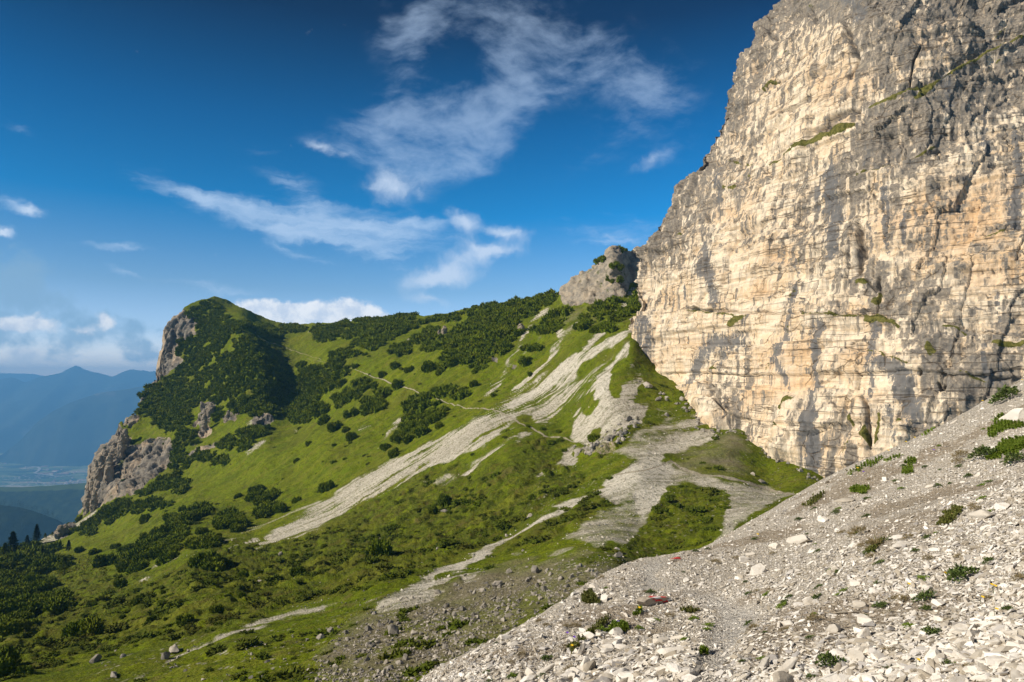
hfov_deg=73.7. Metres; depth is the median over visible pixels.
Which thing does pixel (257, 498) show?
dwarf pine
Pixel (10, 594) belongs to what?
dwarf pine
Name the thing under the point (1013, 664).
limestone chunk
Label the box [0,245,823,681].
mountain slope
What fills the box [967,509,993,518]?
limestone slab
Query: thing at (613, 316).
dwarf pine
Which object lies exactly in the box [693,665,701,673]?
limestone chunk
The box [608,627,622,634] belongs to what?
limestone chunk
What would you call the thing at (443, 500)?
dwarf pine
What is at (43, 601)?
dwarf pine
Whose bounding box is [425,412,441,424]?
dwarf pine
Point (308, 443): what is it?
dwarf pine
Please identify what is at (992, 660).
limestone chunk
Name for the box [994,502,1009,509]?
limestone chunk
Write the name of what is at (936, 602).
limestone block
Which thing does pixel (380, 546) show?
dwarf pine
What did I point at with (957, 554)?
dry tuft
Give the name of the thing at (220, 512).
dwarf pine
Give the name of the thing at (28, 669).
dwarf pine
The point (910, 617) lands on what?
limestone chunk
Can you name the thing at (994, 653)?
limestone chunk
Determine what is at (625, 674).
limestone chunk
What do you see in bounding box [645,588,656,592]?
leafy tuft
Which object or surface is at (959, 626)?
limestone chunk
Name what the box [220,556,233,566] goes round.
dwarf pine
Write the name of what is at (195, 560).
dwarf pine
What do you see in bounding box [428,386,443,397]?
dwarf pine
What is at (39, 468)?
valley road
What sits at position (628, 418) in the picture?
boulder
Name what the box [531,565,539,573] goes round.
boulder
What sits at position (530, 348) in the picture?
dwarf pine
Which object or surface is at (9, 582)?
dwarf pine
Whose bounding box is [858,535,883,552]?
dry tuft
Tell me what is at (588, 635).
limestone chunk
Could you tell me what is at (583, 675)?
limestone chunk
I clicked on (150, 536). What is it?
dwarf pine
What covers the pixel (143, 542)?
dwarf pine
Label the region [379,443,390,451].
dwarf pine
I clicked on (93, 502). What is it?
rock pinnacle
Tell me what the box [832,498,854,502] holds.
limestone slab
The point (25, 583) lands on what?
dwarf pine
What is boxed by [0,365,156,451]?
range
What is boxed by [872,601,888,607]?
leafy tuft
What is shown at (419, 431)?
dwarf pine
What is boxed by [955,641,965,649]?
limestone chunk
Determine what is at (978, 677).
limestone chunk
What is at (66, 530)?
rock pinnacle
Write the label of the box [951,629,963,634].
limestone chunk
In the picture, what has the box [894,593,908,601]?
dry tuft
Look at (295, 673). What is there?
heath shrubs
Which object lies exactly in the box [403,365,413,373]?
dwarf pine
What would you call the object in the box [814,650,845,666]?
leafy tuft
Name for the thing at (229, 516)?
dwarf pine
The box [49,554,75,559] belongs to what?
dwarf pine
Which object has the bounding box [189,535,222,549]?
dwarf pine
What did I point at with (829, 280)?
cliff
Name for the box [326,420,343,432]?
dwarf pine
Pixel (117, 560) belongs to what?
dwarf pine
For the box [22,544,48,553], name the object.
dwarf pine
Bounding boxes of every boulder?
[89,654,101,663]
[110,671,116,677]
[161,651,170,659]
[169,644,178,652]
[316,634,323,638]
[364,625,372,631]
[388,624,399,634]
[403,653,408,660]
[459,606,466,610]
[491,580,502,585]
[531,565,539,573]
[613,551,622,557]
[624,416,631,420]
[642,382,652,387]
[750,563,766,574]
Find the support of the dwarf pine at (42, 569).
on the mountain slope at (592, 373)
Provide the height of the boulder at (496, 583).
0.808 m
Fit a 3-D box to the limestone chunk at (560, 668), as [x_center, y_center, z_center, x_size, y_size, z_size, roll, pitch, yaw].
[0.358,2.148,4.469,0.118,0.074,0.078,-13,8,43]
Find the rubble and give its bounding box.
[249,551,637,681]
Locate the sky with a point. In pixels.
(287, 161)
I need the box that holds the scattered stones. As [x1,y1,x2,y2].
[72,422,780,681]
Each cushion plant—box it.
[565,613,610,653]
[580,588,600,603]
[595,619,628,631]
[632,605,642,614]
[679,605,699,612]
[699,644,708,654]
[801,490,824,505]
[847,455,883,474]
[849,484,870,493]
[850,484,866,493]
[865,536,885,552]
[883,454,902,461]
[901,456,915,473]
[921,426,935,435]
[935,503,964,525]
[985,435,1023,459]
[986,441,1021,459]
[987,412,1023,436]
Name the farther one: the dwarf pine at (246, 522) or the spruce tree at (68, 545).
the spruce tree at (68, 545)
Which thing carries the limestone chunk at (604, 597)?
on the scree slope at (730, 617)
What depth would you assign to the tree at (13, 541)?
302.96 m
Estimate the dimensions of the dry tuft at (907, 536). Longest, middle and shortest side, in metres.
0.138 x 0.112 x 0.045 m
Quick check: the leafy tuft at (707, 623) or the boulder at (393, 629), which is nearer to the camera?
the leafy tuft at (707, 623)
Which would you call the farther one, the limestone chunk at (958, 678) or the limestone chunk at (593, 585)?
the limestone chunk at (593, 585)
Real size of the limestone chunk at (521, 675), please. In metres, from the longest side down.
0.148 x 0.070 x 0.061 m
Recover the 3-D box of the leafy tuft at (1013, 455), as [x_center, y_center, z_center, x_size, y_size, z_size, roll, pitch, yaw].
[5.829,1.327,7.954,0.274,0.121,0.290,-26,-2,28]
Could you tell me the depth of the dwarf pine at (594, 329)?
274.00 m
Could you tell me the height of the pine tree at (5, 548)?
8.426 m
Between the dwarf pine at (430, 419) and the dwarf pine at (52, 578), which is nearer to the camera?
the dwarf pine at (52, 578)
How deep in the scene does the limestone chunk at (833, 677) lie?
3.00 m
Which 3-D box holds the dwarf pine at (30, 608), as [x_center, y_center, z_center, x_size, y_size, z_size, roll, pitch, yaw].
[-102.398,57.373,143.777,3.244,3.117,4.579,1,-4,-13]
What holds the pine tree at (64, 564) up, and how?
on the mountain slope at (592, 373)
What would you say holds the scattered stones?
on the mountain slope at (592, 373)
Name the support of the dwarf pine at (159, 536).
on the mountain slope at (592, 373)
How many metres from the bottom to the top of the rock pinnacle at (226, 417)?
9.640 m
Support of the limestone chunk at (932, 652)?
on the scree slope at (730, 617)
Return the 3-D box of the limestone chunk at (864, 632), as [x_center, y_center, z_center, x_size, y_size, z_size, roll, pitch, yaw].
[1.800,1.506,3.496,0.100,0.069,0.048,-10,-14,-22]
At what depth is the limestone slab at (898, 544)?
5.11 m
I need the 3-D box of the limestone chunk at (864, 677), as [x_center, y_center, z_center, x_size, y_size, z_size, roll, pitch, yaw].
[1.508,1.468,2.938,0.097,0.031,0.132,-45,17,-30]
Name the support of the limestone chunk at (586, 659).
on the scree slope at (730, 617)
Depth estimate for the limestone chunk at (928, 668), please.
2.84 m
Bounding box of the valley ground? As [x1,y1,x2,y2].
[0,452,87,486]
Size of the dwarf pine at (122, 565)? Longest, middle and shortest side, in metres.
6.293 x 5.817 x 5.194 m
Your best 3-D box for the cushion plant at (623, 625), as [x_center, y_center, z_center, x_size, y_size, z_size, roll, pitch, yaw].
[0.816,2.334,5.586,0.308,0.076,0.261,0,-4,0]
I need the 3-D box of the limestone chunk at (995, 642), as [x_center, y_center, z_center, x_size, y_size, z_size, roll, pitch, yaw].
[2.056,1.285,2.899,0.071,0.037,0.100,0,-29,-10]
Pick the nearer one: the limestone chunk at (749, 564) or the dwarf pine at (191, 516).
the limestone chunk at (749, 564)
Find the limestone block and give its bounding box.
[931,599,944,605]
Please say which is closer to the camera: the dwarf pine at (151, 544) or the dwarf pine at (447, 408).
the dwarf pine at (151, 544)
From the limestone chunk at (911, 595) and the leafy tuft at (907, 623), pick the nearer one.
the leafy tuft at (907, 623)
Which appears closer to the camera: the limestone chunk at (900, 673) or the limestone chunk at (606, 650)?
the limestone chunk at (900, 673)
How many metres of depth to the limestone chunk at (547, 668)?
4.58 m
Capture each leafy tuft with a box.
[506,672,516,677]
[540,654,552,661]
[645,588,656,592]
[688,615,699,619]
[702,622,714,626]
[775,601,786,608]
[805,673,816,678]
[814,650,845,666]
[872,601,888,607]
[902,622,913,627]
[911,588,936,601]
[916,575,928,580]
[918,604,931,609]
[920,624,941,634]
[940,658,955,664]
[945,562,979,581]
[964,444,998,459]
[982,556,995,563]
[987,384,1019,403]
[1000,604,1013,609]
[1002,451,1023,465]
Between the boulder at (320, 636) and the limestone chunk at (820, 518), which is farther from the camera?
the boulder at (320, 636)
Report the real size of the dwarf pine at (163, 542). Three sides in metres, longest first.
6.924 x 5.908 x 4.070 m
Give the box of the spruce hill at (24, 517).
[0,505,63,546]
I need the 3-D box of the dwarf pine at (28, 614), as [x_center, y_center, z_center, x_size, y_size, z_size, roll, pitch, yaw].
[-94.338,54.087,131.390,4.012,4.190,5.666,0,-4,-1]
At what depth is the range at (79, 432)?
10244.82 m
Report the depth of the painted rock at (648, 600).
6.12 m
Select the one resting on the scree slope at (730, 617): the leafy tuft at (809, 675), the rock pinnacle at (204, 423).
the leafy tuft at (809, 675)
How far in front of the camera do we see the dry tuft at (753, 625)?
4.44 m
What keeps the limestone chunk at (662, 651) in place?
on the scree slope at (730, 617)
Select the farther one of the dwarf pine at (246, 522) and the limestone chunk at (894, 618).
the dwarf pine at (246, 522)
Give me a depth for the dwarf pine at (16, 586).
198.39 m
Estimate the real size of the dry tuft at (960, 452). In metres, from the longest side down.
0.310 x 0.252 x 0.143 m
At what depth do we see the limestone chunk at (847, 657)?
3.20 m
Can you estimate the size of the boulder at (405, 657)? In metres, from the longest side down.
0.640 x 0.441 x 0.378 m
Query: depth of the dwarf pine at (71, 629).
104.01 m
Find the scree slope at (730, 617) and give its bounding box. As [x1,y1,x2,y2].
[420,377,1023,681]
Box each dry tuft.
[708,558,721,563]
[744,623,760,631]
[805,611,823,622]
[845,525,867,537]
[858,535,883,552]
[880,645,895,652]
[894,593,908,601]
[901,533,912,539]
[922,555,933,559]
[950,449,968,458]
[950,458,962,464]
[952,552,962,557]
[967,504,981,510]
[1008,572,1023,581]
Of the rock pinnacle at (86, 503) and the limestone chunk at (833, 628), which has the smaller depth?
the limestone chunk at (833, 628)
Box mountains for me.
[0,373,41,381]
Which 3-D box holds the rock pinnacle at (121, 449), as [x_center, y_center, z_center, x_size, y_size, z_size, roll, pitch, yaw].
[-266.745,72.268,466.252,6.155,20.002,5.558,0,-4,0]
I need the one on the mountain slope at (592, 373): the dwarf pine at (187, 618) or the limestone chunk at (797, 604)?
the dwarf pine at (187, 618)
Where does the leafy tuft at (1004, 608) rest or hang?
on the scree slope at (730, 617)
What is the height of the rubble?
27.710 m
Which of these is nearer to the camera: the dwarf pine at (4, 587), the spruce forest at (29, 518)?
the dwarf pine at (4, 587)
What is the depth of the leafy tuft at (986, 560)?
4.19 m
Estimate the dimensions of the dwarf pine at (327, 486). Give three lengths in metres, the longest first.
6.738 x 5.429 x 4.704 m
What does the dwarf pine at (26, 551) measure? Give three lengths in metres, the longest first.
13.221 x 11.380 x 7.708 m
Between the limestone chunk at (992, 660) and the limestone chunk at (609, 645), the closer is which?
the limestone chunk at (992, 660)
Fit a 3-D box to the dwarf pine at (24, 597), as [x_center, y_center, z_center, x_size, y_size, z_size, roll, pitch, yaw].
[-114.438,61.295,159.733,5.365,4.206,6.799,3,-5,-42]
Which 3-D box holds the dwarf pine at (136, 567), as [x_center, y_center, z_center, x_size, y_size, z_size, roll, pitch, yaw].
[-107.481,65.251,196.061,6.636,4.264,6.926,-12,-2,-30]
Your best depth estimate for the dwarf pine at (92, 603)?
145.92 m
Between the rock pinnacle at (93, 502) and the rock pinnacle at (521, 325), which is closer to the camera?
the rock pinnacle at (521, 325)
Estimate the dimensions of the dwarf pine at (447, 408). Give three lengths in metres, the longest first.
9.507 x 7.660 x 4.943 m
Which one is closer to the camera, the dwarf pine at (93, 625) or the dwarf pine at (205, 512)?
the dwarf pine at (93, 625)
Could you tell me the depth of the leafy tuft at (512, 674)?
4.62 m
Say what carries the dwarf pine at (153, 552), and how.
on the mountain slope at (592, 373)
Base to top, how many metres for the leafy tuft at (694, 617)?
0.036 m
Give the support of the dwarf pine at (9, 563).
on the mountain slope at (592, 373)
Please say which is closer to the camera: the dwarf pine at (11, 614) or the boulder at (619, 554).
the boulder at (619, 554)
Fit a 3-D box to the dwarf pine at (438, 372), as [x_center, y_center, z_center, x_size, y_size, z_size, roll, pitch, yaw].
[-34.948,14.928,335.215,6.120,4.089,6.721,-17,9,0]
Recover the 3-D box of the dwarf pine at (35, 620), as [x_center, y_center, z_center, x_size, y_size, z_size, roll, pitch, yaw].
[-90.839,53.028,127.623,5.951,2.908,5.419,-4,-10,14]
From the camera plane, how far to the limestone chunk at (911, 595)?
4.03 m
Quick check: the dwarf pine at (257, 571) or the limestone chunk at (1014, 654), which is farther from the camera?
the dwarf pine at (257, 571)
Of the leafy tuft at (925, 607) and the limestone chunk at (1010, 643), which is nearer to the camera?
the limestone chunk at (1010, 643)
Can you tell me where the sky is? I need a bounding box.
[0,0,780,375]
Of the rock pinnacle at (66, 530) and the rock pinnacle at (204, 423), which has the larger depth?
the rock pinnacle at (204, 423)
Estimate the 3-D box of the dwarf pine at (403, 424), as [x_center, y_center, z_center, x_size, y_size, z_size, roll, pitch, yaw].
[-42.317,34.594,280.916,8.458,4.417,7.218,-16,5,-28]
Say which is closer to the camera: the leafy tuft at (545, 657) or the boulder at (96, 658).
the leafy tuft at (545, 657)
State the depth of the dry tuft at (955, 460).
8.70 m
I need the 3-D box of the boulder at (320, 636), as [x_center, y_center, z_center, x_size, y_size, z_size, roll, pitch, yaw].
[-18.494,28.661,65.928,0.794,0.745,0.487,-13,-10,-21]
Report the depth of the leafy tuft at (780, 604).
4.87 m
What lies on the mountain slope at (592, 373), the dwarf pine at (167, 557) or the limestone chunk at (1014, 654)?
the dwarf pine at (167, 557)
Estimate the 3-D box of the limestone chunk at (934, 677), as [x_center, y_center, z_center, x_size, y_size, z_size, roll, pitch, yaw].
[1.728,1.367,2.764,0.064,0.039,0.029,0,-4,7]
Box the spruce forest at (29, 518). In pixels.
[0,499,70,545]
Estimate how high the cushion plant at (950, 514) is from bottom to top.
0.129 m
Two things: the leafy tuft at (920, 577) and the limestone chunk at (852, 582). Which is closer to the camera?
the leafy tuft at (920, 577)
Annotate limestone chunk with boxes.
[453,678,463,681]
[500,634,513,639]
[507,640,521,646]
[516,672,524,680]
[520,675,534,681]
[525,667,536,675]
[536,663,554,673]
[554,660,564,664]
[558,662,571,670]
[559,670,575,676]
[559,676,569,681]
[568,667,583,672]
[568,672,577,678]
[572,677,584,681]
[576,643,585,654]
[579,631,594,639]
[580,655,589,665]
[580,673,591,678]
[583,660,595,672]
[589,583,597,587]
[598,673,613,678]
[600,648,613,652]
[601,594,607,601]
[601,643,614,648]
[604,638,617,643]
[604,667,617,672]
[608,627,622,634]
[611,668,629,675]
[612,639,621,645]
[614,644,631,649]
[617,671,634,681]
[618,677,627,681]
[650,656,657,660]
[653,637,669,643]
[656,646,683,654]
[670,635,683,639]
[684,673,699,681]
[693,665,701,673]
[739,556,750,561]
[744,646,752,653]
[746,561,753,566]
[756,657,769,670]
[768,543,781,548]
[772,671,793,681]
[775,658,797,671]
[781,620,793,624]
[786,534,810,543]
[793,602,803,607]
[803,596,813,604]
[817,515,827,522]
[818,672,840,681]
[821,655,851,662]
[826,624,840,632]
[829,649,845,655]
[833,664,841,671]
[847,649,865,661]
[849,579,859,585]
[849,645,868,651]
[851,675,876,681]
[852,600,867,608]
[852,638,876,644]
[856,627,870,637]
[857,614,872,622]
[861,642,874,645]
[867,647,876,653]
[868,650,880,656]
[871,674,883,679]
[888,534,901,539]
[888,617,902,620]
[897,670,904,676]
[905,615,916,619]
[909,593,918,600]
[909,646,929,655]
[914,671,919,680]
[918,545,925,550]
[923,663,934,673]
[924,647,939,661]
[925,483,935,487]
[928,547,938,550]
[930,674,943,680]
[933,653,946,662]
[940,620,950,627]
[947,623,968,635]
[947,674,966,681]
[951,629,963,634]
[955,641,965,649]
[963,666,971,672]
[966,630,982,636]
[967,665,982,673]
[969,617,983,620]
[969,675,984,680]
[970,648,988,658]
[984,652,1008,658]
[985,615,1007,620]
[985,639,1001,644]
[985,655,1008,666]
[986,616,1001,620]
[991,646,1016,652]
[991,678,1006,681]
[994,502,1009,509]
[1005,565,1013,572]
[1005,641,1020,647]
[1005,662,1020,667]
[1007,652,1020,656]
[1011,668,1021,681]
[1016,664,1023,672]
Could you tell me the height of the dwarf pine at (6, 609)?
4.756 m
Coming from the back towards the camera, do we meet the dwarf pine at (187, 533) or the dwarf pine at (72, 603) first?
the dwarf pine at (187, 533)
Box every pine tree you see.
[0,542,9,555]
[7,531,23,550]
[55,556,73,575]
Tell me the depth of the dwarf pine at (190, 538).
193.21 m
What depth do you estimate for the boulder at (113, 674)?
65.94 m
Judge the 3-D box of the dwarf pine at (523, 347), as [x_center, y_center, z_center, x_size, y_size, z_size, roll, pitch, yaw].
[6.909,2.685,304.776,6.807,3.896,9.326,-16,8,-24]
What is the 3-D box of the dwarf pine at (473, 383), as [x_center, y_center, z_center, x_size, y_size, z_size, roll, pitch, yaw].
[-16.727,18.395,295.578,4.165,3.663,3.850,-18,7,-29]
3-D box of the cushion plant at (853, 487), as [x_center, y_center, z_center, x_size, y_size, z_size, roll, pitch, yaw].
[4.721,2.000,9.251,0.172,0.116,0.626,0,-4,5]
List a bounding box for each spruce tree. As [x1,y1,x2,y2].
[32,524,41,540]
[64,540,71,550]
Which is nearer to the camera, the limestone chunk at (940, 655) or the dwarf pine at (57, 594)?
the limestone chunk at (940, 655)
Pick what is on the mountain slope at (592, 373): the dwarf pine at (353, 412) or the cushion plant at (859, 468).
the dwarf pine at (353, 412)
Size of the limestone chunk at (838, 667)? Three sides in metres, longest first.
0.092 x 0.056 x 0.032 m
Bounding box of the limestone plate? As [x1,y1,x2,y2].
[991,623,1004,628]
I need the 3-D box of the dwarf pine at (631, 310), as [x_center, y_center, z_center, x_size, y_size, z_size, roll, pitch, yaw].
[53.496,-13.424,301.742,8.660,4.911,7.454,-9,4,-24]
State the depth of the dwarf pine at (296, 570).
122.58 m
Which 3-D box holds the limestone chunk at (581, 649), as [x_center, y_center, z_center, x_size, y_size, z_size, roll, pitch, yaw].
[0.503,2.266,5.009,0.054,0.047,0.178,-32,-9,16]
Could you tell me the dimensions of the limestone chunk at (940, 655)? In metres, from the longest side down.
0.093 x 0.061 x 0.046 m
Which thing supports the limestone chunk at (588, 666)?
on the scree slope at (730, 617)
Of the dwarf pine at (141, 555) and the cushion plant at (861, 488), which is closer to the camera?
the cushion plant at (861, 488)
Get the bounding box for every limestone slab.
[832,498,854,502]
[892,540,910,548]
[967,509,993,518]
[999,408,1023,420]
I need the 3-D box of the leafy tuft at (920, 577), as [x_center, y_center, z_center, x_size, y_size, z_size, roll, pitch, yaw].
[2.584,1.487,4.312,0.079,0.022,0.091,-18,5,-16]
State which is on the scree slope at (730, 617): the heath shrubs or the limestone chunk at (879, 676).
the limestone chunk at (879, 676)
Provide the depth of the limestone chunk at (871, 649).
3.20 m
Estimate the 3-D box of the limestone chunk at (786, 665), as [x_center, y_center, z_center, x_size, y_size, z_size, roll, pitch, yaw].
[1.300,1.546,3.233,0.136,0.047,0.046,-28,-38,-13]
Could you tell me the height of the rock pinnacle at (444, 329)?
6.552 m
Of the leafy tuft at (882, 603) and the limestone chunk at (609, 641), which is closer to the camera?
the leafy tuft at (882, 603)
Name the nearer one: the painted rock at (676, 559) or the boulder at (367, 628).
the painted rock at (676, 559)
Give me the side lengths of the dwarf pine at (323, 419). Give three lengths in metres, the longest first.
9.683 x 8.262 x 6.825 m
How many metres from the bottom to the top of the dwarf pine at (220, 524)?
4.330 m
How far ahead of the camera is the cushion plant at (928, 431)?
10.49 m
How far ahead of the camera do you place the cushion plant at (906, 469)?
9.41 m
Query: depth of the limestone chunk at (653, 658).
4.08 m
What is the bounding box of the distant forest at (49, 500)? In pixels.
[2,482,83,520]
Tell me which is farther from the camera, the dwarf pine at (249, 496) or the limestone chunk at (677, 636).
the dwarf pine at (249, 496)
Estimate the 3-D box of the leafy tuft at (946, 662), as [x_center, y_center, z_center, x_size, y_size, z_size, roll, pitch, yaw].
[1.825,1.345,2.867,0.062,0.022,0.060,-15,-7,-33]
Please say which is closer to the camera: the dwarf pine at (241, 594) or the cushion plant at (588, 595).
the cushion plant at (588, 595)
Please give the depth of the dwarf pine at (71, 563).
257.57 m
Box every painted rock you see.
[636,596,671,605]
[669,557,680,561]
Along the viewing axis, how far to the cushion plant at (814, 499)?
9.76 m
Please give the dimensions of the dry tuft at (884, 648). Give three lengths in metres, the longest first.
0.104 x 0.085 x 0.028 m
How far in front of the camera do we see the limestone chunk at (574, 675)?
4.13 m
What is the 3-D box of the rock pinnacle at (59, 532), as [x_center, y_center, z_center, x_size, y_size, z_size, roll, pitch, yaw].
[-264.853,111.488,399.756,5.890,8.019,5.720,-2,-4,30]
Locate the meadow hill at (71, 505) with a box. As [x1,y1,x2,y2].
[0,483,86,523]
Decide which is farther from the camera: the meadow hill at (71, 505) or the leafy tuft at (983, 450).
the meadow hill at (71, 505)
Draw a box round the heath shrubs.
[0,383,731,681]
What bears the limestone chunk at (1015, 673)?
on the scree slope at (730, 617)
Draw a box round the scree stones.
[147,338,781,610]
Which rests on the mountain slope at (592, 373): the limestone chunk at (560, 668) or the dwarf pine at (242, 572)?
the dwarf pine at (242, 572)
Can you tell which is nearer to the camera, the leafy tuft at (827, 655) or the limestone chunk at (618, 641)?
the leafy tuft at (827, 655)
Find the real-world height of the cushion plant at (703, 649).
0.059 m
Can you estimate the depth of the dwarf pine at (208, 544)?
177.47 m
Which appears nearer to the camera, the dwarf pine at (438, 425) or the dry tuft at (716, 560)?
the dry tuft at (716, 560)
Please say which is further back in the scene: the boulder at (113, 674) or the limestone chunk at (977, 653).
the boulder at (113, 674)
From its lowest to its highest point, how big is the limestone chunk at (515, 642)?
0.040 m
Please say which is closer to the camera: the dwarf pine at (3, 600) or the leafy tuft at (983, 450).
the leafy tuft at (983, 450)
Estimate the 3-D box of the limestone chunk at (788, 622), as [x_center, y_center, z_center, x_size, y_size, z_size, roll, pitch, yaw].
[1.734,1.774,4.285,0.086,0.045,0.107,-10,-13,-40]
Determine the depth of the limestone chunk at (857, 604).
4.17 m
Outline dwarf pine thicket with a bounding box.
[0,244,640,591]
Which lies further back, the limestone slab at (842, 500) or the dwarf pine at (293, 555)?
the dwarf pine at (293, 555)
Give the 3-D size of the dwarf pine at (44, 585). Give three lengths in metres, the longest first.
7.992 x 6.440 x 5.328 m
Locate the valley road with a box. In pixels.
[25,466,84,476]
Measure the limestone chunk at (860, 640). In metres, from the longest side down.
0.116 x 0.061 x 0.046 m
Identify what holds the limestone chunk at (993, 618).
on the scree slope at (730, 617)
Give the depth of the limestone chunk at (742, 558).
7.75 m
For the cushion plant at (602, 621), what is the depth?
5.46 m
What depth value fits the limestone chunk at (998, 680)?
2.50 m
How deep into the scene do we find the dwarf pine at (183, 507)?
304.15 m
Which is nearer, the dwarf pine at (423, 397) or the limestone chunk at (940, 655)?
the limestone chunk at (940, 655)
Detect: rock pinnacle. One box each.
[54,524,65,538]
[64,523,69,533]
[82,490,90,515]
[89,473,94,494]
[89,489,97,512]
[90,455,105,492]
[102,450,107,457]
[103,454,113,482]
[108,442,117,456]
[116,432,125,461]
[122,428,129,443]
[200,414,207,435]
[205,403,215,417]
[223,410,230,422]
[441,326,447,333]
[517,323,524,329]
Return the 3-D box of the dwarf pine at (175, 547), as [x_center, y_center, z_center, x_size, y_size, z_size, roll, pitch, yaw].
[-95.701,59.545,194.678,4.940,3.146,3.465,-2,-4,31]
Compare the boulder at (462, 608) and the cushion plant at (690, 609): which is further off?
the boulder at (462, 608)
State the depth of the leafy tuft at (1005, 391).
10.27 m
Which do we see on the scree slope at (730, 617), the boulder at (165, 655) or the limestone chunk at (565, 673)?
the limestone chunk at (565, 673)
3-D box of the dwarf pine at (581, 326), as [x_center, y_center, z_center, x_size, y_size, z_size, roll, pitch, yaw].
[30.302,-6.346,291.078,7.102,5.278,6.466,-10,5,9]
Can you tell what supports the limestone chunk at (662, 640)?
on the scree slope at (730, 617)
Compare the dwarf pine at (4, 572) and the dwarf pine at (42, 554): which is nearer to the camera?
the dwarf pine at (4, 572)
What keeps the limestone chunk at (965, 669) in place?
on the scree slope at (730, 617)
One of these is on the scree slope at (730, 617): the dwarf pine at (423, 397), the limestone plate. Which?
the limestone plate
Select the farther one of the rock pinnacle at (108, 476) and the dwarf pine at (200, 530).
the rock pinnacle at (108, 476)
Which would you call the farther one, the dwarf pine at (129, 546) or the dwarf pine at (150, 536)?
the dwarf pine at (129, 546)
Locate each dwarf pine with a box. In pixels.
[0,559,17,568]
[0,570,18,575]
[0,578,14,587]
[0,584,10,589]
[0,589,18,599]
[0,597,11,602]
[0,602,18,614]
[0,607,29,618]
[0,617,29,630]
[0,619,24,638]
[0,645,22,664]
[0,655,17,675]
[2,598,17,604]
[3,550,26,559]
[6,584,21,589]
[8,556,34,566]
[11,544,30,550]
[12,592,33,602]
[13,565,28,570]
[14,610,34,618]
[14,617,42,623]
[15,600,43,614]
[15,665,34,674]
[16,548,35,554]
[17,581,31,585]
[19,542,39,549]
[20,586,42,594]
[21,563,50,573]
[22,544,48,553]
[22,573,43,582]
[22,605,35,612]
[24,592,41,602]
[26,620,33,629]
[28,554,61,566]
[28,580,52,591]
[34,552,48,556]
[34,588,70,597]
[34,607,42,615]
[40,591,74,601]
[40,597,49,604]
[41,552,64,557]
[41,596,69,614]
[43,539,63,550]
[43,576,56,581]
[47,587,71,592]
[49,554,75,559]
[50,579,61,587]
[57,559,76,570]
[60,618,84,636]
[67,600,76,606]
[74,545,84,552]
[77,615,105,635]
[86,600,97,607]
[87,548,101,555]
[91,552,116,567]
[110,543,121,548]
[113,557,120,565]
[113,577,127,588]
[116,558,131,572]
[121,552,127,559]
[122,542,135,550]
[125,561,149,574]
[126,545,148,559]
[129,593,145,605]
[131,549,149,562]
[136,535,156,547]
[138,526,158,540]
[139,513,151,524]
[145,532,161,538]
[146,541,160,547]
[146,615,156,621]
[147,543,168,557]
[151,540,168,547]
[154,532,168,539]
[158,521,177,532]
[158,551,176,564]
[169,530,191,540]
[169,544,183,551]
[174,613,194,625]
[178,504,186,512]
[179,510,202,521]
[183,532,212,546]
[188,549,220,567]
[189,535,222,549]
[192,508,211,515]
[194,526,208,534]
[197,505,215,510]
[198,556,221,566]
[201,560,225,571]
[204,540,221,548]
[208,603,224,613]
[212,513,235,526]
[213,519,230,529]
[217,509,233,515]
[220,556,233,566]
[229,522,246,532]
[231,518,250,526]
[233,492,242,498]
[237,592,246,597]
[238,569,249,576]
[244,491,261,502]
[247,484,265,492]
[251,506,265,515]
[252,494,268,505]
[254,569,262,574]
[255,505,273,519]
[266,491,279,500]
[271,502,288,513]
[289,553,298,559]
[289,565,306,577]
[291,496,301,503]
[305,440,311,446]
[310,402,329,418]
[317,413,330,425]
[317,480,335,493]
[320,543,327,549]
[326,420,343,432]
[342,407,358,419]
[342,426,349,432]
[345,431,357,441]
[351,363,359,368]
[365,538,393,556]
[378,370,386,377]
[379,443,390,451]
[388,447,399,458]
[389,361,399,369]
[389,430,402,442]
[391,379,403,390]
[393,431,406,443]
[400,419,416,428]
[401,433,413,444]
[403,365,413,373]
[403,421,415,432]
[407,395,418,401]
[412,425,430,437]
[415,419,427,425]
[416,412,426,420]
[418,392,430,402]
[421,360,434,372]
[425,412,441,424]
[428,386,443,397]
[428,505,438,514]
[429,405,450,413]
[432,399,441,406]
[434,421,443,429]
[435,368,445,376]
[437,494,450,506]
[449,354,460,367]
[469,379,478,387]
[518,355,531,366]
[519,342,532,351]
[526,342,539,352]
[552,316,569,325]
[572,320,584,329]
[575,319,590,331]
[587,432,599,441]
[589,325,599,333]
[599,322,609,332]
[607,313,625,321]
[614,317,627,322]
[624,306,639,313]
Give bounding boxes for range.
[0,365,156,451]
[0,386,143,465]
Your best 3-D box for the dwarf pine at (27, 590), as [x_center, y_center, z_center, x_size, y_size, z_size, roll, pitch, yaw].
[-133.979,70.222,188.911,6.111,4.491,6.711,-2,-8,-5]
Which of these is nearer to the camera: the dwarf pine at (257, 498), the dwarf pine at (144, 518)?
the dwarf pine at (257, 498)
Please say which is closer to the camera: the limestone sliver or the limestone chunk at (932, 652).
the limestone chunk at (932, 652)
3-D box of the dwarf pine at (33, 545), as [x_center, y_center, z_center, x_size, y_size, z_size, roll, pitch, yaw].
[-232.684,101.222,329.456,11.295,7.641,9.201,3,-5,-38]
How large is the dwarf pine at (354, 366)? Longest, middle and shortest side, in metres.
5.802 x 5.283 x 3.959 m
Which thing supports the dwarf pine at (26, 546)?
on the mountain slope at (592, 373)
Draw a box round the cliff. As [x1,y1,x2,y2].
[628,0,1023,477]
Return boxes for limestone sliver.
[978,571,989,577]
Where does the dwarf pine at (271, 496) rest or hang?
on the mountain slope at (592, 373)
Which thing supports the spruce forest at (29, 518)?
on the spruce hill at (24, 517)
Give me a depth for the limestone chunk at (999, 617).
3.27 m

